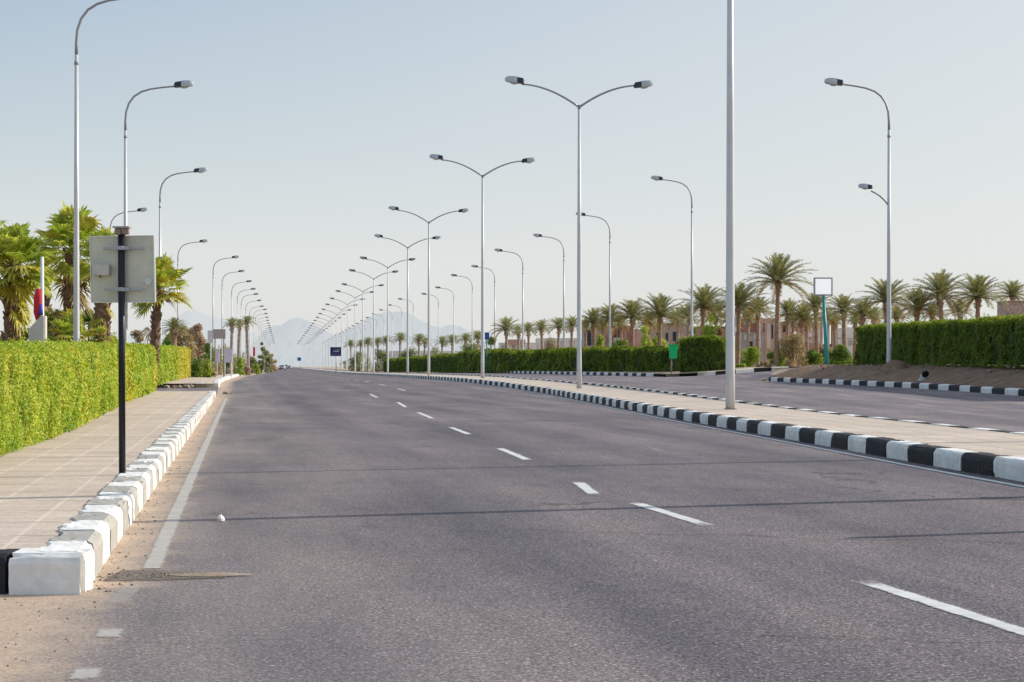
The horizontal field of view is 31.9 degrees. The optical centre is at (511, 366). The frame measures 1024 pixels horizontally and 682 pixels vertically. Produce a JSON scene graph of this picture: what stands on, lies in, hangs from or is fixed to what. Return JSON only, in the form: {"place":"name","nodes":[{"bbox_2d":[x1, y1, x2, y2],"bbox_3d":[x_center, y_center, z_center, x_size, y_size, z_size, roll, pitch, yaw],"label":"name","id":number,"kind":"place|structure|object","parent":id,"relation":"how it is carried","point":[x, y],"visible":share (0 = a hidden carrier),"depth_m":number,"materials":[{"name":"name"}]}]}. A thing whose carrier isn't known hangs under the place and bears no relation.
{"place":"outdoors","nodes":[
{"label":"outdoors","id":0,"kind":"place"},
{"bbox_2d":[0,391,208,548],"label":"pavement","id":1,"kind":"structure","parent":0,"point":[50,487],"depth_m":16.31,"materials":[{"name":"tile"}]},
{"bbox_2d":[89,226,155,473],"bbox_3d":[-3.280,-0.131,15.059,0.568,2.086,0.127,0,0,0],"label":"road sign","id":2,"kind":"object","parent":1,"relation":"on","point":[122,267],"visible":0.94,"depth_m":15.10,"materials":[{"name":"black metal"}]},
{"bbox_2d":[155,388,217,394],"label":"side street","id":3,"kind":"structure","parent":0,"point":[187,389],"depth_m":78.40,"materials":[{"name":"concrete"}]},
{"bbox_2d":[124,80,192,342],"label":"street lamp","id":4,"kind":"object","parent":3,"relation":"on","point":[183,84],"visible":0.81,"depth_m":72.18,"materials":[{"name":"metal"}]},
{"bbox_2d":[131,252,195,368],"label":"fan palm","id":5,"kind":"object","parent":3,"relation":"on","point":[166,271],"visible":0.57,"depth_m":71.85,"materials":[{"name":"green plant"}]},
{"bbox_2d":[128,311,257,356],"bbox_3d":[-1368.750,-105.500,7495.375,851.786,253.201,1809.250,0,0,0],"label":"mountains","id":6,"kind":"structure","parent":0,"point":[192,318],"depth_m":7370.60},
{"bbox_2d":[164,373,232,383],"bbox_3d":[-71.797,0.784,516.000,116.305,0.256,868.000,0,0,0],"label":"pavement","id":7,"kind":"structure","parent":0,"point":[204,380],"depth_m":90.63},
{"bbox_2d":[162,317,189,345],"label":"date palm","id":8,"kind":"object","parent":7,"relation":"on","point":[174,329],"visible":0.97,"depth_m":111.80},
{"bbox_2d":[171,324,197,367],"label":"tree","id":9,"kind":"object","parent":7,"relation":"on","point":[182,339],"visible":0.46,"depth_m":119.82,"materials":[{"name":"brown plant"}]},
{"bbox_2d":[190,358,204,376],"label":"bush","id":10,"kind":"object","parent":7,"relation":"on","point":[196,369],"visible":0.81,"depth_m":106.81,"materials":[{"name":"green plant"}]},
{"bbox_2d":[191,323,207,358],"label":"tree","id":11,"kind":"object","parent":7,"relation":"on","point":[197,331],"visible":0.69,"depth_m":134.81,"materials":[{"name":"brown plant"}]},
{"bbox_2d":[213,329,225,376],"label":"billboard","id":12,"kind":"object","parent":7,"relation":"on","point":[219,333],"visible":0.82,"depth_m":112.02},
{"bbox_2d":[222,317,241,373],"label":"date palm","id":13,"kind":"object","parent":7,"relation":"on","point":[232,320],"visible":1,"depth_m":169.86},
{"bbox_2d":[242,311,498,366],"bbox_3d":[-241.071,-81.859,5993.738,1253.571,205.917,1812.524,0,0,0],"label":"mountains","id":14,"kind":"structure","parent":0,"point":[285,348],"depth_m":5726.31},
{"bbox_2d":[58,367,788,535],"bbox_3d":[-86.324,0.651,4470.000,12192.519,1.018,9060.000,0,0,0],"label":"ground","id":15,"kind":"structure","parent":0,"point":[774,373],"depth_m":320.95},
{"bbox_2d":[240,315,256,374],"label":"date palm","id":16,"kind":"object","parent":15,"relation":"on","point":[247,319],"visible":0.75,"depth_m":189.91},
{"bbox_2d":[838,327,856,355],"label":"pavilion","id":17,"kind":"structure","parent":15,"relation":"on","point":[849,334],"depth_m":240.00,"materials":[{"name":"paint"}]},
{"bbox_2d":[0,367,1023,681],"bbox_3d":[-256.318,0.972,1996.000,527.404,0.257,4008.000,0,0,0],"label":"road","id":18,"kind":"structure","parent":0,"point":[360,533],"depth_m":10.31,"materials":[{"name":"asphalt"}]},
{"bbox_2d":[0,549,18,593],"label":"kerb","id":19,"kind":"structure","parent":18,"relation":"on","point":[6,555],"depth_m":8.66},
{"bbox_2d":[8,548,92,594],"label":"kerb","id":20,"kind":"structure","parent":18,"relation":"on","point":[33,571],"depth_m":8.63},
{"bbox_2d":[69,628,122,678],"bbox_3d":[-1.589,1.096,6.885,0.140,0.001,1.283,0,0,-8],"label":"edge marking","id":21,"kind":"object","parent":18,"relation":"on","point":[84,673],"visible":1,"depth_m":6.46,"materials":[{"name":"paint"}]},
{"bbox_2d":[37,391,215,591],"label":"kerb","id":22,"kind":"structure","parent":18,"relation":"on","point":[101,523],"depth_m":12.39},
{"bbox_2d":[103,570,226,580],"bbox_3d":[-1.790,1.096,9.409,0.620,0.001,0.554,0,0,0],"label":"road patch","id":23,"kind":"object","parent":18,"relation":"on","point":[143,577],"visible":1,"depth_m":9.34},
{"bbox_2d":[142,398,226,567],"bbox_3d":[-5.921,1.094,35.860,0.131,0.004,52.878,0,0,-9],"label":"edge marking","id":24,"kind":"object","parent":18,"relation":"on","point":[155,559],"visible":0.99,"depth_m":13.53,"materials":[{"name":"paint"}]},
{"bbox_2d":[170,573,252,575],"bbox_3d":[-1.580,1.092,9.400,0.440,0.001,0.232,0,0,0],"label":"sand drift","id":25,"kind":"object","parent":18,"relation":"on","point":[207,574],"visible":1,"depth_m":9.40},
{"bbox_2d":[4,406,1007,680],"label":"gravel","id":26,"kind":"structure","parent":18,"relation":"on","point":[230,576],"depth_m":9.40,"materials":[{"name":"gravel"}]},
{"bbox_2d":[294,367,1023,456],"bbox_3d":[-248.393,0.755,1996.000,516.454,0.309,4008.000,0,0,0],"label":"median","id":27,"kind":"object","parent":18,"relation":"on","point":[999,443],"visible":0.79,"depth_m":30.08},
{"bbox_2d":[349,269,398,372],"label":"double street lamp","id":28,"kind":"object","parent":27,"relation":"on","point":[352,270],"visible":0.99,"depth_m":215.08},
{"bbox_2d":[360,256,415,372],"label":"double street lamp","id":29,"kind":"object","parent":27,"relation":"on","point":[409,259],"visible":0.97,"depth_m":191.18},
{"bbox_2d":[374,234,440,373],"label":"double street lamp","id":30,"kind":"object","parent":27,"relation":"on","point":[379,236],"visible":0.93,"depth_m":159.83,"materials":[{"name":"metal"}]},
{"bbox_2d":[388,206,468,374],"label":"double street lamp","id":31,"kind":"object","parent":27,"relation":"on","point":[464,210],"visible":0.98,"depth_m":132.33,"materials":[{"name":"metal"}]},
{"bbox_2d":[429,154,534,377],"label":"double street lamp","id":32,"kind":"object","parent":27,"relation":"on","point":[440,157],"visible":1,"depth_m":100.14,"materials":[{"name":"metal"}]},
{"bbox_2d":[505,76,652,387],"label":"double street lamp","id":33,"kind":"object","parent":27,"relation":"on","point":[515,80],"visible":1,"depth_m":71.65,"materials":[{"name":"metal"}]},
{"bbox_2d":[724,0,736,408],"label":"double street lamp","id":34,"kind":"object","parent":27,"relation":"on","point":[730,332],"visible":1,"depth_m":37.53,"materials":[{"name":"metal"}]},
{"bbox_2d":[323,375,1023,634],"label":"lane markings","id":35,"kind":"object","parent":18,"relation":"on","point":[585,487],"visible":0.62,"depth_m":8.61,"materials":[{"name":"paint"}]},
{"bbox_2d":[342,372,1023,481],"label":"kerb","id":36,"kind":"structure","parent":18,"relation":"on","point":[999,466],"depth_m":24.52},
{"bbox_2d":[375,375,1023,486],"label":"edge marking","id":37,"kind":"object","parent":18,"relation":"on","point":[809,446],"visible":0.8,"depth_m":23.32,"materials":[{"name":"paint"}]},
{"bbox_2d":[0,0,1023,364],"label":"sky","id":38,"kind":"structure","parent":0,"point":[307,120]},
{"bbox_2d":[297,367,1023,431],"bbox_3d":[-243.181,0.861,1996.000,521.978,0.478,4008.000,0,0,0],"label":"opposite road","id":39,"kind":"structure","parent":0,"point":[987,410],"depth_m":51.91,"materials":[{"name":"asphalt"}]},
{"bbox_2d":[348,350,370,370],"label":"bush","id":40,"kind":"object","parent":39,"relation":"on","point":[358,359],"visible":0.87,"depth_m":379.34,"materials":[{"name":"green plant"}]},
{"bbox_2d":[369,349,391,371],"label":"bush","id":41,"kind":"object","parent":39,"relation":"on","point":[383,355],"visible":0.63,"depth_m":329.52,"materials":[{"name":"green plant"}]},
{"bbox_2d":[441,367,797,376],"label":"kerb","id":42,"kind":"structure","parent":39,"relation":"on","point":[764,369],"depth_m":112.17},
{"bbox_2d":[377,372,1023,433],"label":"kerb","id":43,"kind":"structure","parent":39,"relation":"on","point":[722,399],"depth_m":43.32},
{"bbox_2d":[769,377,1023,395],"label":"kerb","id":44,"kind":"structure","parent":39,"relation":"on","point":[985,389],"depth_m":65.27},
{"bbox_2d":[556,367,781,373],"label":"verge","id":45,"kind":"structure","parent":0,"point":[675,372],"depth_m":115.51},
{"bbox_2d":[382,353,457,372],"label":"clipped hedge","id":46,"kind":"object","parent":45,"relation":"on","point":[444,362],"visible":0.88,"depth_m":225.52,"materials":[{"name":"green plant"}]},
{"bbox_2d":[456,348,517,372],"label":"clipped hedge","id":47,"kind":"object","parent":45,"relation":"on","point":[469,361],"visible":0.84,"depth_m":181.97,"materials":[{"name":"green plant"}]},
{"bbox_2d":[489,316,524,348],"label":"date palm","id":48,"kind":"object","parent":45,"relation":"on","point":[506,327],"visible":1,"depth_m":189.68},
{"bbox_2d":[494,248,523,349],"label":"street lamp","id":49,"kind":"object","parent":45,"relation":"on","point":[498,250],"visible":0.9,"depth_m":168.94,"materials":[{"name":"metal"}]},
{"bbox_2d":[499,339,535,349],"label":"building","id":50,"kind":"structure","parent":45,"relation":"on","point":[512,343],"depth_m":280.00,"materials":[{"name":"paint"}]},
{"bbox_2d":[529,318,552,348],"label":"date palm","id":51,"kind":"object","parent":45,"relation":"on","point":[541,327],"visible":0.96,"depth_m":199.92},
{"bbox_2d":[498,347,590,371],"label":"clipped hedge","id":52,"kind":"object","parent":45,"relation":"on","point":[555,359],"visible":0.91,"depth_m":154.71,"materials":[{"name":"green plant"}]},
{"bbox_2d":[533,234,564,347],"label":"street lamp","id":53,"kind":"object","parent":45,"relation":"on","point":[537,235],"visible":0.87,"depth_m":156.41,"materials":[{"name":"metal"}]},
{"bbox_2d":[536,338,576,348],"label":"building","id":54,"kind":"structure","parent":45,"relation":"on","point":[538,343],"depth_m":290.00,"materials":[{"name":"beige paint"}]},
{"bbox_2d":[544,317,569,348],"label":"date palm","id":55,"kind":"object","parent":45,"relation":"on","point":[558,322],"visible":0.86,"depth_m":194.80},
{"bbox_2d":[559,315,586,346],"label":"date palm","id":56,"kind":"object","parent":45,"relation":"on","point":[572,320],"visible":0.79,"depth_m":189.89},
{"bbox_2d":[574,307,608,345],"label":"date palm","id":57,"kind":"object","parent":45,"relation":"on","point":[589,320],"visible":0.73,"depth_m":157.72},
{"bbox_2d":[576,212,610,347],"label":"street lamp","id":58,"kind":"object","parent":45,"relation":"on","point":[583,214],"visible":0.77,"depth_m":139.94,"materials":[{"name":"metal"}]},
{"bbox_2d":[588,303,629,346],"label":"date palm","id":59,"kind":"object","parent":45,"relation":"on","point":[606,313],"visible":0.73,"depth_m":155.70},
{"bbox_2d":[582,344,638,371],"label":"clipped hedge","id":60,"kind":"object","parent":45,"relation":"on","point":[604,359],"visible":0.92,"depth_m":133.31,"materials":[{"name":"green plant"}]},
{"bbox_2d":[582,326,645,347],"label":"villa","id":61,"kind":"object","parent":45,"relation":"on","point":[638,334],"visible":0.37,"depth_m":230.00,"materials":[{"name":"grey concrete"}]},
{"bbox_2d":[611,298,654,345],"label":"date palm","id":62,"kind":"object","parent":45,"relation":"on","point":[629,306],"visible":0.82,"depth_m":147.89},
{"bbox_2d":[638,325,653,346],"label":"tree","id":63,"kind":"object","parent":45,"relation":"on","point":[645,337],"visible":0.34,"depth_m":135.91,"materials":[{"name":"green plant"}]},
{"bbox_2d":[627,345,679,371],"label":"clipped hedge","id":64,"kind":"object","parent":45,"relation":"on","point":[650,358],"visible":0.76,"depth_m":122.61,"materials":[{"name":"green plant"}]},
{"bbox_2d":[630,292,687,346],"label":"date palm","id":65,"kind":"object","parent":45,"relation":"on","point":[659,305],"visible":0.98,"depth_m":141.63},
{"bbox_2d":[651,176,692,336],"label":"street lamp","id":66,"kind":"object","parent":45,"relation":"on","point":[656,178],"visible":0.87,"depth_m":116.43,"materials":[{"name":"metal"}]},
{"bbox_2d":[646,322,725,346],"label":"villa","id":67,"kind":"object","parent":45,"relation":"on","point":[669,336],"visible":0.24,"depth_m":215.00,"materials":[{"name":"beige paint"}]},
{"bbox_2d":[670,305,705,335],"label":"date palm","id":68,"kind":"object","parent":45,"relation":"on","point":[688,322],"visible":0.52,"depth_m":164.79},
{"bbox_2d":[672,283,725,335],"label":"date palm","id":69,"kind":"object","parent":45,"relation":"on","point":[703,298],"visible":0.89,"depth_m":133.49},
{"bbox_2d":[678,335,735,371],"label":"clipped hedge","id":70,"kind":"object","parent":45,"relation":"on","point":[703,353],"visible":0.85,"depth_m":112.81,"materials":[{"name":"green plant"}]},
{"bbox_2d":[700,312,722,335],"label":"tree","id":71,"kind":"object","parent":45,"relation":"on","point":[708,330],"visible":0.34,"depth_m":123.93,"materials":[{"name":"green plant"}]},
{"bbox_2d":[708,280,771,364],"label":"date palm","id":72,"kind":"object","parent":45,"relation":"on","point":[741,300],"visible":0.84,"depth_m":125.81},
{"bbox_2d":[740,347,761,366],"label":"bush","id":73,"kind":"object","parent":45,"relation":"on","point":[751,355],"visible":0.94,"depth_m":127.60,"materials":[{"name":"green plant"}]},
{"bbox_2d":[741,309,764,348],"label":"date palm","id":74,"kind":"object","parent":45,"relation":"on","point":[748,323],"visible":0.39,"depth_m":181.92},
{"bbox_2d":[745,298,774,366],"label":"date palm","id":75,"kind":"object","parent":45,"relation":"on","point":[757,319],"visible":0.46,"depth_m":159.78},
{"bbox_2d":[735,318,818,366],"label":"unfinished villa","id":76,"kind":"object","parent":45,"relation":"on","point":[767,332],"visible":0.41,"depth_m":207.95,"materials":[{"name":"grey concrete"}]},
{"bbox_2d":[738,252,817,366],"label":"date palm","id":77,"kind":"object","parent":45,"relation":"on","point":[777,272],"visible":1,"depth_m":123.67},
{"bbox_2d":[768,298,805,366],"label":"date palm","id":78,"kind":"object","parent":45,"relation":"on","point":[786,306],"visible":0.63,"depth_m":165.84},
{"bbox_2d":[775,333,807,366],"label":"tree","id":79,"kind":"object","parent":45,"relation":"on","point":[788,351],"visible":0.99,"depth_m":123.68,"materials":[{"name":"brown plant"}]},
{"bbox_2d":[780,302,822,366],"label":"date palm","id":80,"kind":"object","parent":45,"relation":"on","point":[802,315],"visible":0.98,"depth_m":139.82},
{"bbox_2d":[795,293,835,352],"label":"date palm","id":81,"kind":"object","parent":45,"relation":"on","point":[815,301],"visible":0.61,"depth_m":141.91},
{"bbox_2d":[813,277,832,364],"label":"lightbox sign","id":82,"kind":"object","parent":45,"relation":"on","point":[823,287],"visible":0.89,"depth_m":111.89,"materials":[{"name":"teal paint"}]},
{"bbox_2d":[811,316,852,349],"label":"unfinished pavilion","id":83,"kind":"structure","parent":45,"relation":"on","point":[821,338],"depth_m":200.30,"materials":[{"name":"grey concrete"}]},
{"bbox_2d":[820,293,863,345],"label":"date palm","id":84,"kind":"object","parent":45,"relation":"on","point":[842,301],"visible":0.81,"depth_m":134.84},
{"bbox_2d":[839,299,882,325],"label":"date palm","id":85,"kind":"object","parent":45,"relation":"on","point":[863,314],"visible":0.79,"depth_m":129.91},
{"bbox_2d":[855,277,914,323],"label":"date palm","id":86,"kind":"object","parent":45,"relation":"on","point":[882,290],"visible":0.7,"depth_m":121.70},
{"bbox_2d":[891,286,947,321],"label":"date palm","id":87,"kind":"object","parent":45,"relation":"on","point":[917,313],"visible":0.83,"depth_m":117.70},
{"bbox_2d":[905,269,973,319],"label":"date palm","id":88,"kind":"object","parent":45,"relation":"on","point":[941,284],"visible":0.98,"depth_m":115.76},
{"bbox_2d":[943,299,975,364],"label":"date palm","id":89,"kind":"object","parent":45,"relation":"on","point":[959,312],"visible":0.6,"depth_m":159.88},
{"bbox_2d":[946,273,1010,318],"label":"date palm","id":90,"kind":"object","parent":45,"relation":"on","point":[978,289],"visible":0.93,"depth_m":117.61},
{"bbox_2d":[989,279,1023,302],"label":"date palm","id":91,"kind":"object","parent":45,"relation":"on","point":[1012,288],"visible":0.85,"depth_m":149.56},
{"bbox_2d":[680,368,792,380],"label":"side street","id":92,"kind":"structure","parent":0,"point":[757,376],"depth_m":101.86,"materials":[{"name":"asphalt"}]},
{"bbox_2d":[773,365,1023,388],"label":"verge","id":93,"kind":"structure","parent":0,"point":[995,377],"depth_m":67.76,"materials":[{"name":"soil"}]},
{"bbox_2d":[799,348,823,364],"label":"bush","id":94,"kind":"object","parent":93,"relation":"on","point":[813,357],"visible":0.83,"depth_m":125.75,"materials":[{"name":"green plant"}]},
{"bbox_2d":[829,343,855,364],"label":"bush","id":95,"kind":"object","parent":93,"relation":"on","point":[840,352],"visible":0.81,"depth_m":123.65,"materials":[{"name":"green plant"}]},
{"bbox_2d":[824,78,891,361],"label":"street lamp","id":96,"kind":"object","parent":93,"relation":"on","point":[834,82],"visible":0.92,"depth_m":72.93,"materials":[{"name":"metal"}]},
{"bbox_2d":[873,360,907,376],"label":"soil heap","id":97,"kind":"object","parent":93,"relation":"on","point":[890,366],"visible":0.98,"depth_m":72.44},
{"bbox_2d":[797,364,1023,374],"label":"stones","id":98,"kind":"object","parent":93,"relation":"on","point":[988,370],"visible":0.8,"depth_m":69.90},
{"bbox_2d":[852,313,1023,368],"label":"clipped hedge","id":99,"kind":"object","parent":93,"relation":"on","point":[991,341],"visible":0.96,"depth_m":67.80,"materials":[{"name":"green plant"}]},
{"bbox_2d":[997,301,1023,315],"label":"stone building","id":100,"kind":"structure","parent":0,"point":[1015,307],"depth_m":142.00,"materials":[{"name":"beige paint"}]},
{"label":"soil bed","id":101,"kind":"structure","parent":0,"visible":0},
{"bbox_2d":[0,220,62,343],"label":"fan palm","id":102,"kind":"object","parent":101,"relation":"on","point":[18,245],"visible":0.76,"depth_m":39.79,"materials":[{"name":"green plant"}]},
{"bbox_2d":[29,316,46,342],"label":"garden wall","id":103,"kind":"structure","parent":101,"relation":"on","point":[37,329],"depth_m":33.00,"materials":[{"name":"beige paint"}]},
{"bbox_2d":[33,257,43,319],"bbox_3d":[-8.976,-0.573,33.994,0.202,3.006,0.162,0,0,27],"label":"flagpole","id":104,"kind":"object","parent":101,"relation":"on","point":[38,311],"visible":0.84,"depth_m":33.96,"materials":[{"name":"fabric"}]},
{"bbox_2d":[28,246,64,337],"bbox_3d":[-16.653,-1.717,64.012,1.757,5.333,1.611,0,0,0],"label":"fan palm","id":105,"kind":"object","parent":101,"relation":"on","point":[47,299],"visible":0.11,"depth_m":63.92,"materials":[{"name":"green plant"}]},
{"bbox_2d":[39,307,62,341],"bbox_3d":[-15.618,-0.469,61.055,1.647,3.097,1.412,0,0,0],"label":"bush","id":106,"kind":"object","parent":101,"relation":"on","point":[50,312],"visible":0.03,"depth_m":60.72,"materials":[{"name":"green plant"}]},
{"bbox_2d":[23,199,102,341],"bbox_3d":[-14.826,-2.308,59.903,3.507,6.554,3.647,0,0,0],"label":"fan palm","id":107,"kind":"object","parent":101,"relation":"on","point":[60,232],"visible":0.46,"depth_m":59.65,"materials":[{"name":"green plant"}]},
{"bbox_2d":[47,307,97,342],"bbox_3d":[-14.031,-0.488,57.051,1.828,2.882,2.023,0,0,-40],"label":"bush","id":108,"kind":"object","parent":101,"relation":"on","point":[64,324],"visible":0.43,"depth_m":56.77,"materials":[{"name":"green plant"}]},
{"bbox_2d":[0,332,158,454],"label":"clipped hedge","id":109,"kind":"object","parent":101,"relation":"on","point":[49,389],"visible":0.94,"depth_m":23.60,"materials":[{"name":"green plant"}]},
{"bbox_2d":[73,0,115,342],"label":"street lamp","id":110,"kind":"object","parent":101,"relation":"on","point":[76,322],"visible":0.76,"depth_m":54.54,"materials":[{"name":"metal"}]},
{"bbox_2d":[72,224,117,341],"bbox_3d":[-13.136,-1.827,58.071,2.305,5.553,2.216,0,0,0],"label":"fan palm","id":111,"kind":"object","parent":101,"relation":"on","point":[102,314],"visible":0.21,"depth_m":57.79,"materials":[{"name":"green plant"}]},
{"bbox_2d":[87,326,112,343],"bbox_3d":[-9.188,-0.006,40.019,0.616,1.912,0.591,0,0,0],"label":"bush","id":112,"kind":"object","parent":101,"relation":"on","point":[100,335],"visible":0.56,"depth_m":39.91,"materials":[{"name":"green plant"}]},
{"bbox_3d":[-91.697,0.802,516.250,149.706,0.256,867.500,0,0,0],"label":"soil bed","id":113,"kind":"structure","parent":0,"visible":0},
{"bbox_2d":[147,344,191,386],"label":"clipped hedge","id":114,"kind":"object","parent":113,"relation":"on","point":[174,363],"visible":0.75,"depth_m":90.54,"materials":[{"name":"green plant"}]},
{"bbox_2d":[159,167,206,344],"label":"street lamp","id":115,"kind":"object","parent":113,"relation":"on","point":[201,170],"visible":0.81,"depth_m":103.94,"materials":[{"name":"metal"}]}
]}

